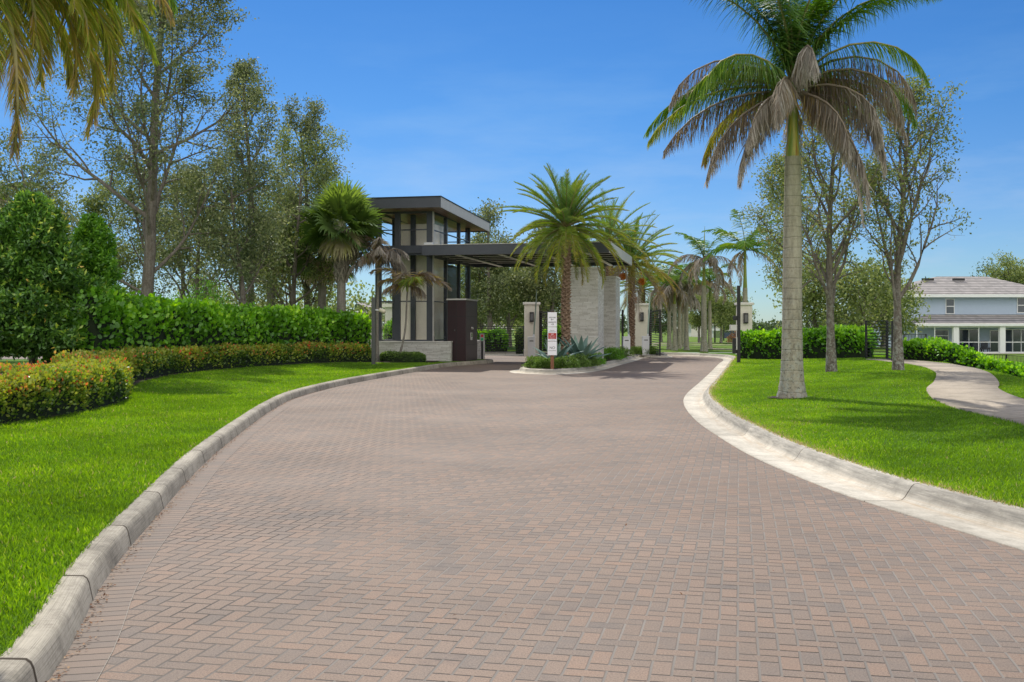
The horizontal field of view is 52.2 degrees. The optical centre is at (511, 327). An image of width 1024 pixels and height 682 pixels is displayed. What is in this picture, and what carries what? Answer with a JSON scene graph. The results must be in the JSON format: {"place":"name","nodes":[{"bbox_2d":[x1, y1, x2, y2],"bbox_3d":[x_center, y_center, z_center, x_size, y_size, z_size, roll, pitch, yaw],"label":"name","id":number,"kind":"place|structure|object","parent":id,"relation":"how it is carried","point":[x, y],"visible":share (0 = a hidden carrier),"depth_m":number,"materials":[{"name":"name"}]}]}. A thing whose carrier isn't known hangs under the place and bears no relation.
{"place":"outdoors","nodes":[
{"label":"outdoors","id":0,"kind":"place"},
{"bbox_2d":[0,355,1023,656],"bbox_3d":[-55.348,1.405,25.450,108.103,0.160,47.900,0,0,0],"label":"lawn","id":1,"kind":"structure","parent":0,"point":[11,361],"depth_m":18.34,"materials":[{"name":"green plant"}]},
{"bbox_2d":[0,165,44,359],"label":"broadleaf tree","id":2,"kind":"object","parent":1,"relation":"on","point":[2,180],"visible":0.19,"depth_m":47.83,"materials":[{"name":"green plant"}]},
{"bbox_2d":[0,127,81,359],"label":"broadleaf tree","id":3,"kind":"object","parent":1,"relation":"on","point":[29,184],"visible":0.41,"depth_m":46.74,"materials":[{"name":"green plant"}]},
{"bbox_2d":[0,0,177,166],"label":"feather palm","id":4,"kind":"object","parent":1,"relation":"on","point":[86,25],"visible":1,"depth_m":6.68,"materials":[{"name":"green plant"}]},
{"bbox_2d":[4,0,274,296],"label":"broadleaf tree","id":5,"kind":"object","parent":1,"relation":"on","point":[153,199],"visible":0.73,"depth_m":36.36,"materials":[{"name":"green plant"}]},
{"bbox_2d":[136,164,257,303],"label":"broadleaf tree","id":6,"kind":"object","parent":1,"relation":"on","point":[177,255],"visible":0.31,"depth_m":46.55,"materials":[{"name":"green plant"}]},
{"bbox_2d":[0,361,435,423],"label":"mulch bed","id":7,"kind":"object","parent":1,"relation":"on","point":[138,381],"visible":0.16,"depth_m":26.58,"materials":[{"name":"brown soil"}]},
{"bbox_2d":[0,360,49,367],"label":"ground cover shrubs","id":8,"kind":"object","parent":7,"relation":"on","point":[18,364],"visible":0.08,"depth_m":22.39,"materials":[{"name":"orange plant"}]},
{"bbox_2d":[0,189,110,364],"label":"evergreen tree","id":9,"kind":"object","parent":7,"relation":"on","point":[40,269],"visible":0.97,"depth_m":26.47,"materials":[{"name":"green plant"}]},
{"bbox_2d":[0,353,135,422],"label":"hedge","id":10,"kind":"object","parent":7,"relation":"on","point":[70,383],"visible":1,"depth_m":16.76,"materials":[{"name":"green plant"}]},
{"bbox_2d":[67,212,146,344],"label":"evergreen tree","id":11,"kind":"object","parent":7,"relation":"on","point":[92,232],"visible":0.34,"depth_m":28.70,"materials":[{"name":"green plant"}]},
{"bbox_2d":[35,278,370,363],"bbox_3d":[-9.589,0.083,35.901,3.147,2.932,18.962,0,0,16],"label":"tall hedge","id":12,"kind":"object","parent":7,"relation":"on","point":[177,322],"visible":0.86,"depth_m":32.83,"materials":[{"name":"green plant"}]},
{"bbox_2d":[47,339,370,379],"bbox_3d":[-8.852,0.946,32.934,3.384,1.029,21.620,0,0,9],"label":"hedge","id":13,"kind":"object","parent":7,"relation":"on","point":[147,361],"visible":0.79,"depth_m":33.30,"materials":[{"name":"green plant"}]},
{"bbox_2d":[167,274,266,366],"bbox_3d":[-10.620,-0.221,35.911,4.185,3.292,4.474,0,0,-42],"label":"rounded shrub","id":14,"kind":"object","parent":7,"relation":"on","point":[213,295],"visible":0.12,"depth_m":35.86,"materials":[{"name":"green plant"}]},
{"bbox_2d":[161,142,315,307],"bbox_3d":[-10.319,-2.746,38.878,5.246,8.418,5.133,0,0,42],"label":"broadleaf tree","id":15,"kind":"object","parent":7,"relation":"on","point":[248,254],"visible":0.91,"depth_m":38.49,"materials":[{"name":"green plant"}]},
{"bbox_2d":[379,349,426,362],"bbox_3d":[-4.580,1.209,43.877,1.975,0.588,1.077,0,0,0],"label":"clipped hedge","id":16,"kind":"object","parent":7,"relation":"on","point":[400,357],"visible":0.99,"depth_m":43.54,"materials":[{"name":"green plant"}]},
{"bbox_2d":[203,53,298,306],"bbox_3d":[-10.533,-4.826,42.133,4.081,12.559,3.764,0,0,0],"label":"broadleaf tree","id":17,"kind":"object","parent":1,"relation":"on","point":[240,68],"visible":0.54,"depth_m":42.04,"materials":[{"name":"green plant"}]},
{"bbox_2d":[240,221,300,305],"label":"fan palm","id":18,"kind":"object","parent":1,"relation":"on","point":[271,294],"visible":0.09,"depth_m":48.70,"materials":[{"name":"green plant"}]},
{"bbox_2d":[219,122,350,308],"bbox_3d":[-9.973,-3.986,47.399,5.675,10.874,7.027,0,0,0],"label":"broadleaf tree","id":19,"kind":"object","parent":1,"relation":"on","point":[326,177],"visible":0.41,"depth_m":46.99,"materials":[{"name":"green plant"}]},
{"bbox_2d":[264,92,355,306],"bbox_3d":[-9.270,-4.954,50.239,5.590,12.797,5.410,0,0,0],"label":"broadleaf tree","id":20,"kind":"object","parent":1,"relation":"on","point":[308,122],"visible":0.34,"depth_m":49.98,"materials":[{"name":"green plant"}]},
{"bbox_2d":[276,217,358,308],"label":"fan palm","id":21,"kind":"object","parent":1,"relation":"on","point":[301,262],"visible":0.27,"depth_m":48.19,"materials":[{"name":"green plant"}]},
{"bbox_2d":[293,174,388,312],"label":"fan palm","id":22,"kind":"object","parent":1,"relation":"on","point":[343,204],"visible":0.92,"depth_m":44.02,"materials":[{"name":"green plant"}]},
{"bbox_2d":[346,235,409,360],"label":"withered palm","id":23,"kind":"object","parent":1,"relation":"on","point":[378,254],"visible":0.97,"depth_m":44.10,"materials":[{"name":"brown plant"}]},
{"bbox_2d":[371,297,385,364],"bbox_3d":[-5.200,0.151,40.581,0.639,2.662,0.318,0,0,0],"label":"camera post","id":24,"kind":"object","parent":1,"relation":"on","point":[373,329],"visible":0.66,"depth_m":40.53,"materials":[{"name":"metal"}]},
{"bbox_2d":[368,265,452,351],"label":"withered palm","id":25,"kind":"object","parent":1,"relation":"on","point":[412,282],"visible":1,"depth_m":43.74,"materials":[{"name":"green plant"}]},
{"bbox_2d":[446,299,477,360],"bbox_3d":[-2.206,0.115,47.428,0.983,2.810,2.230,0,0,12],"label":"visitor kiosk","id":26,"kind":"object","parent":1,"relation":"on","point":[462,324],"visible":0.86,"depth_m":46.42,"materials":[{"name":"metal"}]},
{"bbox_2d":[0,0,1023,352],"label":"sky","id":27,"kind":"structure","parent":0,"point":[459,101],"materials":[{"name":"blue"}]},
{"bbox_2d":[2,355,1023,681],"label":"road","id":28,"kind":"structure","parent":0,"point":[512,547],"depth_m":7.36,"materials":[{"name":"brick"}]},
{"bbox_2d":[0,359,493,681],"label":"kerb","id":29,"kind":"structure","parent":28,"relation":"on","point":[40,648],"depth_m":6.94,"materials":[{"name":"concrete"}]},
{"bbox_2d":[48,364,480,681],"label":"road border","id":30,"kind":"object","parent":28,"relation":"on","point":[88,661],"visible":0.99,"depth_m":6.76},
{"bbox_2d":[383,318,391,338],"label":"green hedge","id":31,"kind":"object","parent":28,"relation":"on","point":[387,331],"visible":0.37,"depth_m":59.52,"materials":[{"name":"green plant"}]},
{"bbox_2d":[366,196,489,360],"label":"gatehouse tower","id":32,"kind":"structure","parent":28,"relation":"on","point":[416,222],"depth_m":48.43,"materials":[{"name":"stone"}]},
{"bbox_2d":[448,265,456,298],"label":"window","id":33,"kind":"structure","parent":32,"relation":"in","point":[452,270],"depth_m":51.50,"materials":[{"name":"glass"}]},
{"bbox_2d":[45,386,861,681],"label":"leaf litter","id":34,"kind":"object","parent":28,"relation":"on","point":[59,675],"visible":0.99,"depth_m":7.19,"materials":[{"name":"brown plant"}]},
{"bbox_2d":[477,326,523,354],"bbox_3d":[-1.224,0.755,62.250,4.481,1.730,0.070,0,0,28],"label":"rail fence","id":35,"kind":"object","parent":28,"relation":"on","point":[504,335],"visible":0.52,"depth_m":61.78,"materials":[{"name":"black metal"}]},
{"bbox_2d":[523,302,539,355],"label":"gate pier","id":36,"kind":"structure","parent":28,"relation":"on","point":[529,311],"depth_m":60.00,"materials":[{"name":"paint"}]},
{"bbox_2d":[527,290,536,356],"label":"barrier gate","id":37,"kind":"structure","parent":28,"relation":"on","point":[531,345],"depth_m":53.83,"materials":[{"name":"grey metal"}]},
{"bbox_2d":[510,355,641,373],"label":"kerb","id":38,"kind":"structure","parent":28,"relation":"on","point":[608,365],"depth_m":38.77,"materials":[{"name":"concrete"}]},
{"bbox_2d":[526,356,627,368],"bbox_3d":[3.471,1.482,47.674,2.361,0.025,21.445,0,0,12],"label":"mulch bed","id":39,"kind":"object","parent":38,"relation":"on","point":[564,368],"visible":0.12,"depth_m":38.24,"materials":[{"name":"brown soil"}]},
{"bbox_2d":[523,355,542,367],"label":"shrub","id":40,"kind":"object","parent":39,"relation":"on","point":[528,363],"visible":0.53,"depth_m":38.85,"materials":[{"name":"green plant"}]},
{"bbox_2d":[531,356,549,368],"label":"shrub","id":41,"kind":"object","parent":39,"relation":"on","point":[540,362],"visible":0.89,"depth_m":38.29,"materials":[{"name":"green plant"}]},
{"bbox_2d":[548,310,556,368],"bbox_3d":[1.454,0.455,37.811,0.332,2.170,0.157,0,0,0],"label":"entrance sign","id":42,"kind":"object","parent":39,"relation":"on","point":[552,333],"visible":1,"depth_m":37.74,"materials":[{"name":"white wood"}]},
{"bbox_2d":[533,338,582,363],"bbox_3d":[1.579,0.922,39.827,1.780,1.107,2.142,0,0,-45],"label":"agave","id":43,"kind":"object","parent":39,"relation":"on","point":[563,351],"visible":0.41,"depth_m":39.62,"materials":[{"name":"green plant"}]},
{"bbox_2d":[548,356,574,368],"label":"shrub","id":44,"kind":"object","parent":39,"relation":"on","point":[561,361],"visible":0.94,"depth_m":38.12,"materials":[{"name":"green plant"}]},
{"bbox_2d":[495,163,635,354],"bbox_3d":[2.158,-2.529,42.285,5.695,8.138,5.500,0,0,0],"label":"date palm","id":45,"kind":"object","parent":39,"relation":"on","point":[562,232],"visible":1,"depth_m":42.03,"materials":[{"name":"green plant"}]},
{"bbox_2d":[563,354,581,367],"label":"shrub","id":46,"kind":"object","parent":39,"relation":"on","point":[575,362],"visible":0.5,"depth_m":38.57,"materials":[{"name":"green plant"}]},
{"bbox_2d":[574,353,591,366],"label":"shrub","id":47,"kind":"object","parent":39,"relation":"on","point":[583,361],"visible":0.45,"depth_m":39.27,"materials":[{"name":"green plant"}]},
{"bbox_2d":[559,335,611,358],"bbox_3d":[2.657,0.872,40.640,2.182,1.215,2.120,0,0,-36],"label":"agave","id":48,"kind":"object","parent":39,"relation":"on","point":[581,345],"visible":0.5,"depth_m":40.39,"materials":[{"name":"green plant"}]},
{"bbox_2d":[604,347,622,359],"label":"shrub","id":49,"kind":"object","parent":39,"relation":"on","point":[613,355],"visible":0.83,"depth_m":48.13,"materials":[{"name":"green plant"}]},
{"bbox_2d":[622,291,629,354],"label":"barrier gate","id":50,"kind":"structure","parent":39,"relation":"on","point":[626,341],"depth_m":55.83,"materials":[{"name":"white metal"}]},
{"bbox_2d":[577,190,661,293],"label":"date palm","id":51,"kind":"object","parent":38,"relation":"on","point":[611,223],"visible":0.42,"depth_m":58.03,"materials":[{"name":"green plant"}]},
{"bbox_2d":[569,267,603,358],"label":"stone pier","id":52,"kind":"structure","parent":28,"relation":"on","point":[587,309],"depth_m":45.14,"materials":[{"name":"beige stone"}]},
{"bbox_2d":[422,241,631,274],"bbox_3d":[1.078,-3.130,49.415,8.340,1.000,9.422,0,0,12],"label":"entrance canopy","id":53,"kind":"object","parent":52,"relation":"on","point":[488,255],"visible":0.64,"depth_m":46.93,"materials":[{"name":"metal"}]},
{"bbox_2d":[604,276,620,349],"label":"stone pier","id":54,"kind":"structure","parent":28,"relation":"on","point":[611,311],"depth_m":52.92,"materials":[{"name":"beige stone"}]},
{"bbox_2d":[633,353,671,357],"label":"kerb","id":55,"kind":"structure","parent":28,"relation":"on","point":[653,356],"depth_m":57.33,"materials":[{"name":"concrete"}]},
{"bbox_2d":[586,210,689,353],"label":"date palm","id":56,"kind":"object","parent":55,"relation":"on","point":[631,289],"visible":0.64,"depth_m":60.10,"materials":[{"name":"green plant"}]},
{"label":"mulch bed","id":57,"kind":"structure","parent":55,"relation":"on","visible":0},
{"bbox_2d":[634,303,648,346],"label":"gate pier","id":58,"kind":"structure","parent":57,"relation":"on","point":[641,326],"depth_m":66.00,"materials":[{"name":"paint"}]},
{"bbox_2d":[642,292,649,354],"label":"barrier gate","id":59,"kind":"structure","parent":57,"relation":"on","point":[645,342],"depth_m":57.83,"materials":[{"name":"white metal"}]},
{"bbox_2d":[649,309,660,355],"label":"slat gate","id":60,"kind":"structure","parent":57,"relation":"on","point":[659,332],"depth_m":57.39,"materials":[{"name":"black metal"}]},
{"bbox_2d":[485,352,1023,550],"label":"kerb","id":61,"kind":"structure","parent":28,"relation":"on","point":[997,522],"depth_m":10.78,"materials":[{"name":"concrete"}]},
{"bbox_2d":[383,330,1023,362],"bbox_3d":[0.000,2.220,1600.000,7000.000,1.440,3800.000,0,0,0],"label":"ground","id":62,"kind":"structure","parent":0,"point":[695,345],"depth_m":87.93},
{"bbox_2d":[49,168,161,296],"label":"broadleaf tree","id":63,"kind":"object","parent":62,"relation":"on","point":[90,206],"visible":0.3,"depth_m":49.95,"materials":[{"name":"green plant"}]},
{"bbox_2d":[118,153,246,303],"bbox_3d":[-16.816,-3.871,54.454,7.237,10.627,7.942,0,0,0],"label":"broadleaf tree","id":64,"kind":"object","parent":62,"relation":"on","point":[170,274],"visible":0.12,"depth_m":53.93,"materials":[{"name":"green plant"}]},
{"bbox_2d":[231,194,336,306],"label":"broadleaf tree","id":65,"kind":"object","parent":62,"relation":"on","point":[286,299],"visible":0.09,"depth_m":54.70,"materials":[{"name":"green plant"}]},
{"bbox_2d":[127,278,560,340],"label":"background woods","id":66,"kind":"object","parent":62,"relation":"on","point":[360,300],"visible":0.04,"depth_m":93.81,"materials":[{"name":"green plant"}]},
{"bbox_2d":[382,304,391,323],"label":"distant house","id":67,"kind":"structure","parent":62,"relation":"on","point":[388,313],"depth_m":90.00,"materials":[{"name":"paint"}]},
{"bbox_2d":[450,232,522,330],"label":"background tree","id":68,"kind":"object","parent":62,"relation":"on","point":[476,278],"visible":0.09,"depth_m":73.29,"materials":[{"name":"green plant"}]},
{"bbox_2d":[461,197,523,329],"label":"background tree","id":69,"kind":"object","parent":62,"relation":"on","point":[489,285],"visible":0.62,"depth_m":69.81,"materials":[{"name":"green plant"}]},
{"bbox_2d":[477,327,508,351],"bbox_3d":[-2.964,0.755,64.865,5.730,1.798,2.234,0,0,19],"label":"green hedge","id":70,"kind":"object","parent":62,"relation":"on","point":[493,340],"visible":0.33,"depth_m":63.87,"materials":[{"name":"green plant"}]},
{"bbox_2d":[474,238,533,346],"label":"background tree","id":71,"kind":"object","parent":62,"relation":"on","point":[511,321],"visible":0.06,"depth_m":80.14,"materials":[{"name":"green plant"}]},
{"bbox_2d":[515,329,522,353],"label":"green hedge","id":72,"kind":"object","parent":62,"relation":"on","point":[518,338],"visible":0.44,"depth_m":62.35,"materials":[{"name":"green plant"}]},
{"bbox_2d":[236,300,846,334],"bbox_3d":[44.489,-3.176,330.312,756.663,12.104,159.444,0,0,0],"label":"horizon woods","id":73,"kind":"object","parent":62,"relation":"on","point":[765,325],"visible":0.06,"depth_m":375.01,"materials":[{"name":"green plant"}]},
{"bbox_2d":[501,218,593,329],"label":"background tree","id":74,"kind":"object","parent":62,"relation":"on","point":[551,292],"visible":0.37,"depth_m":71.32,"materials":[{"name":"green plant"}]},
{"bbox_2d":[542,324,561,351],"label":"green hedge","id":75,"kind":"object","parent":62,"relation":"on","point":[559,333],"visible":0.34,"depth_m":65.60,"materials":[{"name":"green plant"}]},
{"bbox_2d":[615,252,670,327],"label":"date palm","id":76,"kind":"object","parent":62,"relation":"on","point":[643,295],"visible":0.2,"depth_m":75.75,"materials":[{"name":"green plant"}]},
{"bbox_2d":[645,294,677,341],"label":"round tree","id":77,"kind":"object","parent":62,"relation":"on","point":[664,313],"visible":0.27,"depth_m":109.56,"materials":[{"name":"green plant"}]},
{"bbox_2d":[645,265,692,349],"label":"royal palm","id":78,"kind":"object","parent":62,"relation":"on","point":[669,333],"visible":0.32,"depth_m":71.87,"materials":[{"name":"green plant"}]},
{"bbox_2d":[644,263,701,352],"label":"royal palm","id":79,"kind":"object","parent":62,"relation":"on","point":[675,277],"visible":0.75,"depth_m":68.82,"materials":[{"name":"green plant"}]},
{"bbox_2d":[663,291,701,346],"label":"royal palm","id":80,"kind":"object","parent":62,"relation":"on","point":[682,319],"visible":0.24,"depth_m":81.86,"materials":[{"name":"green plant"}]},
{"bbox_2d":[655,271,711,348],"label":"royal palm","id":81,"kind":"object","parent":62,"relation":"on","point":[679,340],"visible":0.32,"depth_m":74.88,"materials":[{"name":"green plant"}]},
{"bbox_2d":[659,261,712,349],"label":"royal palm","id":82,"kind":"object","parent":62,"relation":"on","point":[686,321],"visible":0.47,"depth_m":69.84,"materials":[{"name":"green plant"}]},
{"bbox_2d":[688,294,714,342],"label":"round tree","id":83,"kind":"object","parent":62,"relation":"on","point":[694,319],"visible":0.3,"depth_m":103.53,"materials":[{"name":"green plant"}]},
{"bbox_2d":[668,229,737,352],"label":"royal palm","id":84,"kind":"object","parent":62,"relation":"on","point":[699,263],"visible":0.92,"depth_m":65.82,"materials":[{"name":"green plant"}]},
{"bbox_2d":[692,263,736,347],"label":"royal palm","id":85,"kind":"object","parent":62,"relation":"on","point":[710,279],"visible":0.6,"depth_m":75.85,"materials":[{"name":"green plant"}]},
{"bbox_2d":[692,281,755,342],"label":"round tree","id":86,"kind":"object","parent":62,"relation":"on","point":[722,314],"visible":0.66,"depth_m":98.74,"materials":[{"name":"green plant"}]},
{"bbox_2d":[766,251,851,331],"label":"distant tree","id":87,"kind":"object","parent":62,"relation":"on","point":[809,302],"visible":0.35,"depth_m":76.69,"materials":[{"name":"green plant"}]},
{"bbox_2d":[805,242,928,334],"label":"distant tree","id":88,"kind":"object","parent":62,"relation":"on","point":[849,291],"visible":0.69,"depth_m":73.96,"materials":[{"name":"green plant"}]},
{"bbox_2d":[847,266,931,352],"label":"distant tree","id":89,"kind":"object","parent":62,"relation":"on","point":[904,325],"visible":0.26,"depth_m":79.41,"materials":[{"name":"green plant"}]},
{"bbox_2d":[843,276,1023,353],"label":"two storey house","id":90,"kind":"structure","parent":62,"relation":"on","point":[968,310],"depth_m":102.00,"materials":[{"name":"roof tile"},{"name":"painted plaster"},{"name":"dark glass"}]},
{"bbox_2d":[945,299,954,313],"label":"window","id":91,"kind":"structure","parent":90,"relation":"in","point":[949,303],"depth_m":101.92,"materials":[{"name":"white glass"}]},
{"bbox_2d":[1017,297,1023,312],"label":"window","id":92,"kind":"structure","parent":90,"relation":"in","point":[1020,300],"depth_m":101.92,"materials":[{"name":"white glass"}]},
{"bbox_2d":[976,249,1023,284],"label":"distant tree","id":93,"kind":"object","parent":62,"relation":"on","point":[1007,263],"visible":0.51,"depth_m":129.19,"materials":[{"name":"green plant"}]},
{"bbox_2d":[707,353,1023,506],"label":"lawn","id":94,"kind":"structure","parent":0,"point":[873,418],"depth_m":16.20,"materials":[{"name":"green plant"}]},
{"bbox_2d":[729,286,740,361],"bbox_3d":[9.442,-0.124,44.267,0.415,3.313,0.265,0,0,0],"label":"camera post","id":95,"kind":"object","parent":94,"relation":"on","point":[736,344],"visible":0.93,"depth_m":44.14,"materials":[{"name":"black metal"}]},
{"bbox_2d":[701,209,782,301],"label":"royal palm","id":96,"kind":"object","parent":94,"relation":"on","point":[748,243],"visible":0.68,"depth_m":61.85,"materials":[{"name":"green plant"}]},
{"bbox_2d":[734,302,753,354],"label":"gate pier","id":97,"kind":"structure","parent":94,"relation":"on","point":[746,315],"depth_m":56.50,"materials":[{"name":"paint"}]},
{"bbox_2d":[730,146,853,297],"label":"broadleaf tree","id":98,"kind":"object","parent":94,"relation":"on","point":[776,172],"visible":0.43,"depth_m":46.86,"materials":[{"name":"green plant"}]},
{"bbox_2d":[643,0,942,398],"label":"royal palm","id":99,"kind":"object","parent":94,"relation":"on","point":[795,54],"visible":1,"depth_m":21.15,"materials":[{"name":"green plant"}]},
{"bbox_2d":[735,324,878,358],"bbox_3d":[13.052,0.662,46.802,1.929,1.746,8.414,0,0,-25],"label":"tall hedge","id":100,"kind":"object","parent":94,"relation":"on","point":[766,344],"visible":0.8,"depth_m":45.35,"materials":[{"name":"green plant"}]},
{"bbox_2d":[763,82,901,371],"bbox_3d":[9.341,-2.910,30.588,4.288,8.473,4.573,0,0,0],"label":"broadleaf tree","id":101,"kind":"object","parent":94,"relation":"on","point":[828,272],"visible":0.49,"depth_m":30.41,"materials":[{"name":"green plant"}]},
{"bbox_2d":[865,320,887,357],"bbox_3d":[14.203,0.600,40.750,0.070,1.780,1.597,0,0,-11],"label":"slat fence","id":102,"kind":"object","parent":94,"relation":"on","point":[866,330],"visible":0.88,"depth_m":40.86,"materials":[{"name":"black metal"}]},
{"bbox_2d":[886,321,892,360],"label":"slat gate","id":103,"kind":"structure","parent":94,"relation":"on","point":[887,339],"depth_m":39.12,"materials":[{"name":"black metal"}]},
{"bbox_2d":[841,69,981,369],"bbox_3d":[11.463,-3.176,30.475,3.781,8.837,4.530,0,0,0],"label":"broadleaf tree","id":104,"kind":"object","parent":94,"relation":"on","point":[900,241],"visible":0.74,"depth_m":30.18,"materials":[{"name":"green plant"}]},
{"bbox_2d":[903,336,1023,377],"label":"path hedge","id":105,"kind":"object","parent":94,"relation":"on","point":[939,349],"visible":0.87,"depth_m":36.44,"materials":[{"name":"green plant"}]},
{"bbox_2d":[866,359,1023,423],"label":"footpath","id":106,"kind":"structure","parent":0,"point":[972,389],"depth_m":19.70,"materials":[{"name":"concrete"}]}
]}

